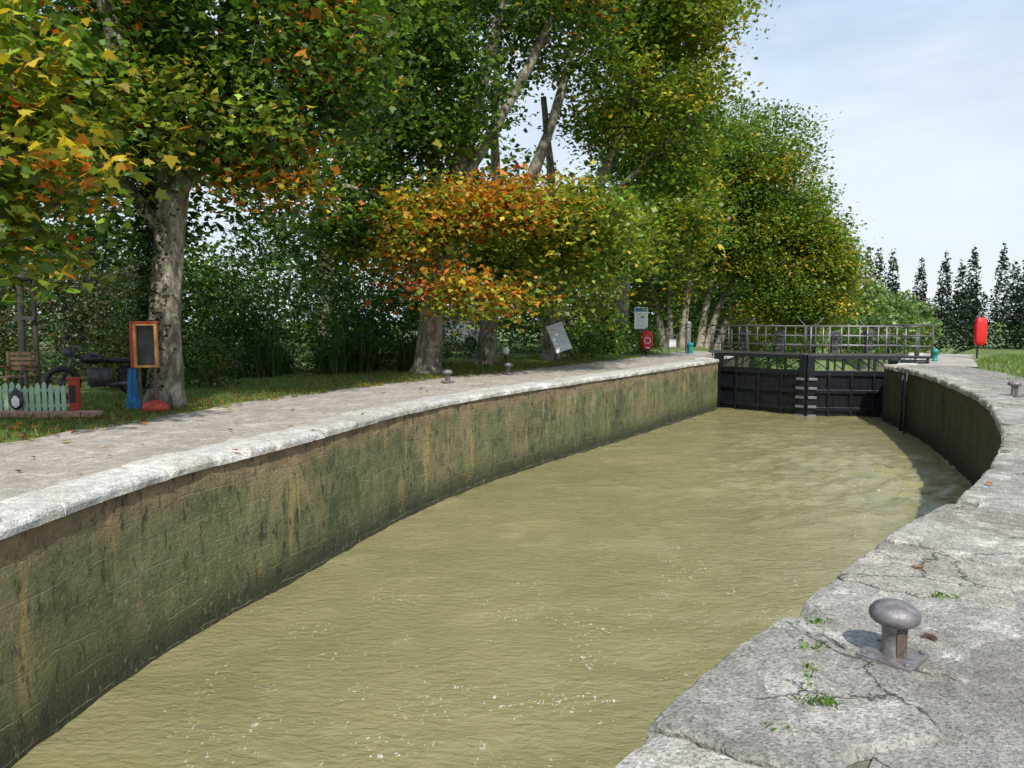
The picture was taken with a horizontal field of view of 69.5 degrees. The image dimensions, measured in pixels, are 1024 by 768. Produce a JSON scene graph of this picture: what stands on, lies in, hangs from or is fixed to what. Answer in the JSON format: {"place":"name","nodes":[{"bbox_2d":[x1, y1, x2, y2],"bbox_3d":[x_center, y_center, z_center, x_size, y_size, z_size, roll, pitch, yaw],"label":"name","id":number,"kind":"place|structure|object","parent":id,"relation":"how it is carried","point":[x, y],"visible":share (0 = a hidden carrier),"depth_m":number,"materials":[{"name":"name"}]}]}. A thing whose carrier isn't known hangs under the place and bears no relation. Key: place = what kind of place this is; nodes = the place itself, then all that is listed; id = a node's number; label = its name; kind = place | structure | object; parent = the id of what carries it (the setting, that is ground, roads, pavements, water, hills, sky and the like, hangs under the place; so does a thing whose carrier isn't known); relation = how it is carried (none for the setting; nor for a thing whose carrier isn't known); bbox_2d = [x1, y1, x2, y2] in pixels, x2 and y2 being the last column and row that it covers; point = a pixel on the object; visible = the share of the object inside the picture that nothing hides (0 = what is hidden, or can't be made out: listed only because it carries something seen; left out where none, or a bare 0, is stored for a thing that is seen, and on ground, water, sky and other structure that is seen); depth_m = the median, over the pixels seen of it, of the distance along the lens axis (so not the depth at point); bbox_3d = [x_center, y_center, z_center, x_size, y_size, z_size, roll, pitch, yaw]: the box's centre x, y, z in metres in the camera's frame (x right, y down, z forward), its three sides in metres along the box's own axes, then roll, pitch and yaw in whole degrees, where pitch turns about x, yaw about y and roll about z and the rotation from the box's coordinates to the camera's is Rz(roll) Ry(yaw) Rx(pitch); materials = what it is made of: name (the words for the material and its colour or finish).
{"place":"outdoors","nodes":[
{"label":"outdoors","id":0,"kind":"place"},
{"bbox_2d":[5,213,878,365],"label":"woodland background","id":1,"kind":"structure","parent":0,"point":[699,305],"depth_m":50.79,"materials":[{"name":"green plant"}]},
{"bbox_2d":[11,408,972,767],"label":"canal water","id":2,"kind":"structure","parent":0,"point":[603,606],"depth_m":9.10,"materials":[{"name":"green liquid"}]},
{"bbox_2d":[0,322,1023,443],"bbox_3d":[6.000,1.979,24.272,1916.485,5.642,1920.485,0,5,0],"label":"ground","id":3,"kind":"structure","parent":0,"point":[983,352],"depth_m":25.81,"materials":[{"name":"green plant"}]},
{"bbox_2d":[0,351,41,399],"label":"garden bench","id":4,"kind":"object","parent":3,"relation":"on","point":[25,376],"visible":0.88,"depth_m":15.01,"materials":[{"name":"brown wood"}]},
{"bbox_2d":[11,269,41,396],"bbox_3d":[-10.180,-1.039,15.469,0.419,2.721,0.369,0,5,0],"label":"wooden post","id":5,"kind":"object","parent":3,"relation":"on","point":[21,317],"visible":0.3,"depth_m":15.44,"materials":[{"name":"brown wood"}]},
{"bbox_2d":[0,381,68,410],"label":"picket fence","id":6,"kind":"object","parent":3,"relation":"on","point":[15,401],"visible":0.82,"depth_m":12.48,"materials":[{"name":"paint"}]},
{"bbox_2d":[0,410,102,417],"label":"brick edging","id":7,"kind":"object","parent":3,"relation":"on","point":[80,413],"visible":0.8,"depth_m":12.07,"materials":[{"name":"red brick"}]},
{"bbox_2d":[4,6,120,290],"bbox_3d":[-23.947,-8.738,33.224,14.203,15.222,10.452,0,5,0],"label":"woodland tree","id":8,"kind":"object","parent":3,"relation":"on","point":[53,221],"visible":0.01,"depth_m":33.68,"materials":[{"name":"green plant"}]},
{"bbox_2d":[0,1,134,381],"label":"woodland tree","id":9,"kind":"object","parent":3,"relation":"on","point":[2,307],"depth_m":19.11,"materials":[{"name":"green plant"}]},
{"bbox_2d":[66,377,81,410],"bbox_3d":[-7.450,0.194,12.567,0.200,0.620,0.140,0,5,0],"label":"post box","id":10,"kind":"object","parent":3,"relation":"on","point":[74,393],"visible":0.83,"depth_m":12.51,"materials":[{"name":"red metal"}]},
{"bbox_2d":[0,218,150,383],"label":"shrub","id":11,"kind":"object","parent":3,"relation":"on","point":[58,317],"visible":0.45,"depth_m":18.79,"materials":[{"name":"green plant"}]},
{"bbox_2d":[0,0,179,310],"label":"plane tree","id":12,"kind":"object","parent":3,"relation":"on","point":[35,155],"visible":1,"depth_m":8.94,"materials":[{"name":"green plant"}]},
{"bbox_2d":[42,335,146,400],"bbox_3d":[-8.299,-0.344,14.835,1.963,1.293,0.840,-3,6,-28],"label":"parked motorcycle","id":13,"kind":"object","parent":3,"relation":"on","point":[99,377],"visible":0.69,"depth_m":14.75,"materials":[{"name":"black metal"}]},
{"bbox_2d":[0,313,255,388],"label":"shrub","id":14,"kind":"object","parent":3,"relation":"on","point":[206,378],"visible":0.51,"depth_m":17.27,"materials":[{"name":"green plant"}]},
{"bbox_2d":[126,321,159,409],"bbox_3d":[-6.518,-0.319,13.040,0.570,1.568,0.220,-1,5,-14],"label":"menu board","id":15,"kind":"object","parent":3,"relation":"on","point":[144,347],"visible":0.92,"depth_m":13.02,"materials":[{"name":"black wood"}]},
{"bbox_2d":[20,12,284,312],"bbox_3d":[-14.658,-7.913,27.805,11.372,14.542,10.798,-3,6,-32],"label":"woodland tree","id":16,"kind":"object","parent":3,"relation":"on","point":[115,216],"visible":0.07,"depth_m":28.39,"materials":[{"name":"green plant"}]},
{"bbox_2d":[142,400,168,412],"bbox_3d":[-6.200,0.386,12.835,0.460,0.210,0.341,0,5,0],"label":"red basin","id":17,"kind":"object","parent":3,"relation":"on","point":[153,405],"visible":0.88,"depth_m":12.72,"materials":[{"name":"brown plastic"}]},
{"bbox_2d":[0,0,457,408],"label":"plane tree","id":18,"kind":"object","parent":3,"relation":"on","point":[175,39],"visible":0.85,"depth_m":12.77,"materials":[{"name":"green plant"}]},
{"bbox_2d":[128,132,203,389],"bbox_3d":[-6.318,-2.210,13.470,1.200,4.663,1.273,0,5,0],"label":"ivy","id":19,"kind":"object","parent":18,"relation":"attached to","point":[143,305],"visible":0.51,"depth_m":13.21,"materials":[{"name":"green plant"}]},
{"bbox_2d":[195,23,412,346],"bbox_3d":[-8.652,-9.364,32.058,11.811,16.674,11.723,0,5,0],"label":"woodland tree","id":20,"kind":"object","parent":3,"relation":"on","point":[257,219],"visible":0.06,"depth_m":31.67,"materials":[{"name":"green plant"}]},
{"bbox_2d":[0,353,641,441],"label":"grass verge","id":21,"kind":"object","parent":3,"relation":"on","point":[226,389],"depth_m":16.64,"materials":[{"name":"green plant"}]},
{"bbox_2d":[4,207,639,376],"bbox_3d":[-6.007,-3.675,26.226,29.107,6.244,11.030,-3,6,-27],"label":"hedge","id":22,"kind":"object","parent":3,"relation":"on","point":[212,288],"visible":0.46,"depth_m":23.62,"materials":[{"name":"green plant"}]},
{"bbox_2d":[214,279,447,378],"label":"reeds","id":23,"kind":"object","parent":3,"relation":"on","point":[265,365],"visible":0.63,"depth_m":21.61,"materials":[{"name":"green plant"}]},
{"bbox_2d":[0,357,694,500],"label":"towpath","id":24,"kind":"structure","parent":3,"relation":"on","point":[57,459],"depth_m":11.05,"materials":[{"name":"grey stone"}]},
{"bbox_2d":[440,369,454,382],"bbox_3d":[-1.620,-0.206,18.555,0.276,0.321,0.276,-3,6,-29],"label":"mooring bollard","id":25,"kind":"object","parent":24,"relation":"on","point":[447,372],"visible":1,"depth_m":18.48,"materials":[{"name":"metal"}]},
{"bbox_2d":[502,363,514,373],"bbox_3d":[-0.100,-0.455,21.344,0.276,0.321,0.276,-3,6,-29],"label":"mooring bollard","id":26,"kind":"object","parent":24,"relation":"on","point":[508,366],"visible":1,"depth_m":21.28,"materials":[{"name":"metal"}]},
{"bbox_2d":[0,362,717,767],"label":"lock chamber wall","id":27,"kind":"structure","parent":3,"relation":"on","point":[98,600],"depth_m":8.99,"materials":[{"name":"concrete"}]},
{"bbox_2d":[404,321,479,349],"bbox_3d":[-3.411,-2.572,38.405,4.249,1.495,1.762,0,5,0],"label":"parked car","id":28,"kind":"object","parent":3,"relation":"on","point":[464,332],"visible":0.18,"depth_m":37.61,"materials":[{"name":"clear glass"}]},
{"bbox_2d":[350,29,556,349],"bbox_3d":[-3.497,-9.542,37.173,11.547,16.119,9.805,0,5,0],"label":"woodland tree","id":29,"kind":"object","parent":3,"relation":"on","point":[527,157],"visible":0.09,"depth_m":35.76,"materials":[{"name":"green plant"}]},
{"bbox_2d":[244,0,678,374],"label":"plane tree","id":30,"kind":"object","parent":3,"relation":"on","point":[552,230],"visible":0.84,"depth_m":19.98,"materials":[{"name":"green plant"}]},
{"bbox_2d":[0,356,992,640],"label":"fallen leaves","id":31,"kind":"object","parent":3,"relation":"on","point":[276,398],"visible":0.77,"depth_m":14.07,"materials":[{"name":"brown plant"}]},
{"bbox_2d":[502,347,508,362],"bbox_3d":[-0.200,-0.849,24.020,0.240,0.720,0.236,0,5,0],"label":"garden lamp","id":32,"kind":"object","parent":3,"relation":"on","point":[505,350],"visible":0.84,"depth_m":23.93,"materials":[{"name":"white glass"}]},
{"bbox_2d":[546,322,575,361],"bbox_3d":[1.988,-1.568,27.663,1.402,1.539,0.766,-2,6,-25],"label":"lectern sign","id":33,"kind":"object","parent":3,"relation":"on","point":[559,339],"visible":0.94,"depth_m":27.44,"materials":[{"name":"grey metal"}]},
{"bbox_2d":[514,162,609,344],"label":"woodland tree","id":34,"kind":"object","parent":3,"relation":"on","point":[544,181],"visible":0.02,"depth_m":45.35,"materials":[{"name":"green plant"}]},
{"bbox_2d":[430,0,697,365],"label":"plane tree","id":35,"kind":"object","parent":3,"relation":"on","point":[493,257],"visible":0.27,"depth_m":24.63,"materials":[{"name":"green plant"}]},
{"bbox_2d":[577,256,698,320],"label":"woodland tree","id":36,"kind":"object","parent":3,"relation":"on","point":[661,300],"visible":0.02,"depth_m":53.77,"materials":[{"name":"green plant"}]},
{"bbox_2d":[634,307,647,354],"bbox_3d":[5.750,-2.348,32.920,0.619,2.125,0.159,0,5,0],"label":"information board","id":37,"kind":"object","parent":3,"relation":"on","point":[640,323],"visible":0.85,"depth_m":32.85,"materials":[{"name":"metal"}]},
{"bbox_2d":[641,327,652,354],"bbox_3d":[5.950,-1.878,32.570,0.500,1.250,0.330,0,5,0],"label":"lifebuoy station","id":38,"kind":"object","parent":3,"relation":"on","point":[646,341],"visible":1,"depth_m":32.44,"materials":[{"name":"red paint"}]},
{"bbox_2d":[539,0,779,360],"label":"plane tree","id":39,"kind":"object","parent":3,"relation":"on","point":[694,24],"visible":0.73,"depth_m":27.15,"materials":[{"name":"green plant"}]},
{"bbox_2d":[563,31,761,352],"bbox_3d":[6.806,-9.225,34.942,9.196,15.874,9.300,0,5,0],"label":"plane tree","id":40,"kind":"object","parent":3,"relation":"on","point":[627,285],"visible":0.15,"depth_m":34.12,"materials":[{"name":"green plant"}]},
{"bbox_2d":[639,351,716,358],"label":"towpath","id":41,"kind":"structure","parent":3,"relation":"on","point":[695,354],"depth_m":32.08,"materials":[{"name":"grey stone"}]},
{"bbox_2d":[668,335,676,353],"bbox_3d":[7.350,-1.809,33.773,0.410,0.850,0.050,0,5,0],"label":"notice frame","id":42,"kind":"object","parent":41,"relation":"on","point":[672,343],"visible":1,"depth_m":33.76,"materials":[{"name":"metal"}]},
{"bbox_2d":[685,321,693,353],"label":"control pillar","id":43,"kind":"structure","parent":41,"relation":"on","point":[689,344],"depth_m":33.81,"materials":[{"name":"metal"}]},
{"bbox_2d":[560,302,846,369],"bbox_3d":[8.237,-2.417,41.044,25.118,4.765,11.628,-5,7,-44],"label":"shrub","id":44,"kind":"object","parent":3,"relation":"on","point":[617,349],"visible":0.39,"depth_m":35.07,"materials":[{"name":"green plant"}]},
{"bbox_2d":[654,271,779,341],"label":"woodland tree","id":45,"kind":"object","parent":3,"relation":"on","point":[700,297],"visible":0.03,"depth_m":60.38,"materials":[{"name":"green plant"}]},
{"bbox_2d":[724,357,748,366],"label":"gate recess wall","id":46,"kind":"structure","parent":3,"relation":"on","point":[731,362],"depth_m":33.41,"materials":[{"name":"concrete"}]},
{"bbox_2d":[606,83,897,350],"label":"lime tree","id":47,"kind":"object","parent":3,"relation":"on","point":[776,228],"visible":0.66,"depth_m":40.23,"materials":[{"name":"green plant"}]},
{"bbox_2d":[673,274,944,367],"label":"distant willows","id":48,"kind":"object","parent":3,"relation":"on","point":[910,312],"visible":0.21,"depth_m":81.63,"materials":[{"name":"green plant"}]},
{"bbox_2d":[803,365,1009,767],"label":"mortar bed","id":49,"kind":"object","parent":3,"relation":"on","point":[863,764],"visible":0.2,"depth_m":2.72,"materials":[{"name":"grey concrete"}]},
{"bbox_2d":[615,364,1023,767],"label":"coping stones","id":50,"kind":"object","parent":49,"relation":"on","point":[719,714],"visible":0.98,"depth_m":3.58,"materials":[{"name":"grey stone"}]},
{"bbox_2d":[857,598,928,672],"bbox_3d":[1.800,1.161,3.477,0.240,0.280,0.240,-5,7,-43],"label":"mooring bollard","id":51,"kind":"object","parent":50,"relation":"on","point":[896,619],"visible":1,"depth_m":3.43,"materials":[{"name":"metal"}]},
{"bbox_2d":[839,243,1023,353],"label":"distant tree line","id":52,"kind":"object","parent":3,"relation":"on","point":[965,316],"visible":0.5,"depth_m":109.38,"materials":[{"name":"green plant"}]},
{"bbox_2d":[882,368,1000,484],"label":"lock chamber wall","id":53,"kind":"structure","parent":3,"relation":"on","point":[959,431],"depth_m":18.81,"materials":[{"name":"concrete"}]},
{"bbox_2d":[899,368,909,432],"bbox_3d":[12.420,0.672,23.288,0.210,2.320,0.518,1,5,13],"label":"ladder","id":54,"kind":"object","parent":53,"relation":"attached to","point":[904,417],"depth_m":23.17,"materials":[{"name":"metal"}]},
{"bbox_2d":[973,312,986,358],"bbox_3d":[19.000,-1.966,29.965,0.459,1.890,0.303,0,5,0],"label":"lifebuoy station","id":55,"kind":"object","parent":3,"relation":"on","point":[980,332],"visible":0.99,"depth_m":29.82,"materials":[{"name":"red paint"}]},
{"bbox_2d":[4,0,1023,321],"label":"sky","id":56,"kind":"structure","parent":0,"point":[927,143],"materials":[{"name":"blue"}]},
{"bbox_2d":[851,358,903,370],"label":"canal water","id":57,"kind":"structure","parent":0,"point":[879,366],"depth_m":84.27,"materials":[{"name":"green liquid"}]},
{"bbox_2d":[701,325,816,415],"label":"lock gate","id":58,"kind":"structure","parent":57,"relation":"in","point":[772,390],"depth_m":28.52,"materials":[{"name":"paint"}]},
{"bbox_2d":[738,317,875,352],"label":"gangway stays","id":59,"kind":"object","parent":58,"relation":"attached to","point":[809,330],"visible":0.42,"depth_m":27.98,"materials":[{"name":"metal"}]},
{"bbox_2d":[799,325,918,416],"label":"lock gate","id":60,"kind":"structure","parent":57,"relation":"in","point":[843,392],"depth_m":27.11,"materials":[{"name":"paint"}]},
{"bbox_2d":[869,365,1023,767],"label":"paved bank","id":61,"kind":"structure","parent":0,"point":[978,718],"depth_m":3.06,"materials":[{"name":"grey stone"}]},
{"bbox_2d":[764,588,959,731],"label":"weeds","id":62,"kind":"object","parent":61,"relation":"on","point":[823,699],"visible":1,"depth_m":3.14,"materials":[{"name":"green plant"}]},
{"bbox_2d":[1003,380,1023,396],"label":"mooring bollard","id":63,"kind":"object","parent":61,"relation":"on","point":[1014,384],"visible":1,"depth_m":15.21,"materials":[{"name":"metal"}]},
{"bbox_2d":[917,353,976,366],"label":"paved bank","id":64,"kind":"structure","parent":0,"point":[961,360],"depth_m":27.68,"materials":[{"name":"grey stone"}]},
{"bbox_2d":[888,355,932,363],"bbox_3d":[14.453,-0.888,26.875,1.500,0.250,1.190,3,6,31],"label":"gangway landing","id":65,"kind":"object","parent":64,"relation":"on","point":[927,358],"visible":0.8,"depth_m":26.54,"materials":[{"name":"metal"}]},
{"bbox_2d":[887,324,933,356],"bbox_3d":[14.321,-1.555,26.573,1.479,1.174,0.059,3,6,31],"label":"guard railing","id":66,"kind":"object","parent":65,"relation":"on","point":[931,346],"visible":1,"depth_m":26.50,"materials":[{"name":"metal"}]},
{"bbox_2d":[888,324,934,353],"bbox_3d":[14.749,-1.619,27.293,1.479,1.174,0.059,3,6,31],"label":"guard railing","id":67,"kind":"object","parent":65,"relation":"on","point":[918,345],"visible":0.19,"depth_m":27.10,"materials":[{"name":"metal"}]},
{"bbox_2d":[932,349,939,360],"bbox_3d":[15.950,-1.097,27.813,0.300,0.480,0.236,0,5,0],"label":"water hydrant","id":68,"kind":"object","parent":64,"relation":"on","point":[936,353],"visible":0.88,"depth_m":27.74,"materials":[{"name":"teal metal"}]},
{"bbox_2d":[965,352,1023,380],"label":"meadow grass","id":69,"kind":"structure","parent":0,"point":[1008,360],"depth_m":26.41,"materials":[{"name":"green plant"}]},
{"label":"mortar bed","id":70,"kind":"object","parent":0,"visible":0},
{"bbox_2d":[0,359,718,539],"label":"coping stones","id":71,"kind":"object","parent":70,"relation":"on","point":[25,511],"visible":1,"depth_m":8.74,"materials":[{"name":"grey stone"}]},
{"label":"mortar bed","id":72,"kind":"object","parent":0,"visible":0},
{"bbox_2d":[693,355,738,358],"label":"coping stones","id":73,"kind":"object","parent":72,"relation":"on","point":[713,357],"visible":0.18,"depth_m":30.21,"materials":[{"name":"grey stone"}]},
{"bbox_2d":[712,329,732,355],"bbox_3d":[9.220,-1.841,32.316,0.058,1.122,2.760,3,6,33],"label":"guard railing","id":74,"kind":"object","parent":73,"relation":"on","point":[713,330],"visible":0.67,"depth_m":31.81,"materials":[{"name":"metal"}]},
{"label":"mortar bed","id":75,"kind":"object","parent":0,"visible":0},
{"bbox_2d":[898,353,923,364],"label":"coping stones","id":76,"kind":"object","parent":75,"relation":"on","point":[909,362],"visible":0.5,"depth_m":27.28,"materials":[{"name":"grey stone"}]},
{"bbox_2d":[914,330,919,359],"bbox_3d":[16.109,-1.574,29.323,0.059,1.123,3.459,3,6,31],"label":"guard railing","id":77,"kind":"object","parent":76,"relation":"on","point":[917,342],"visible":0.72,"depth_m":28.80,"materials":[{"name":"metal"}]}
]}

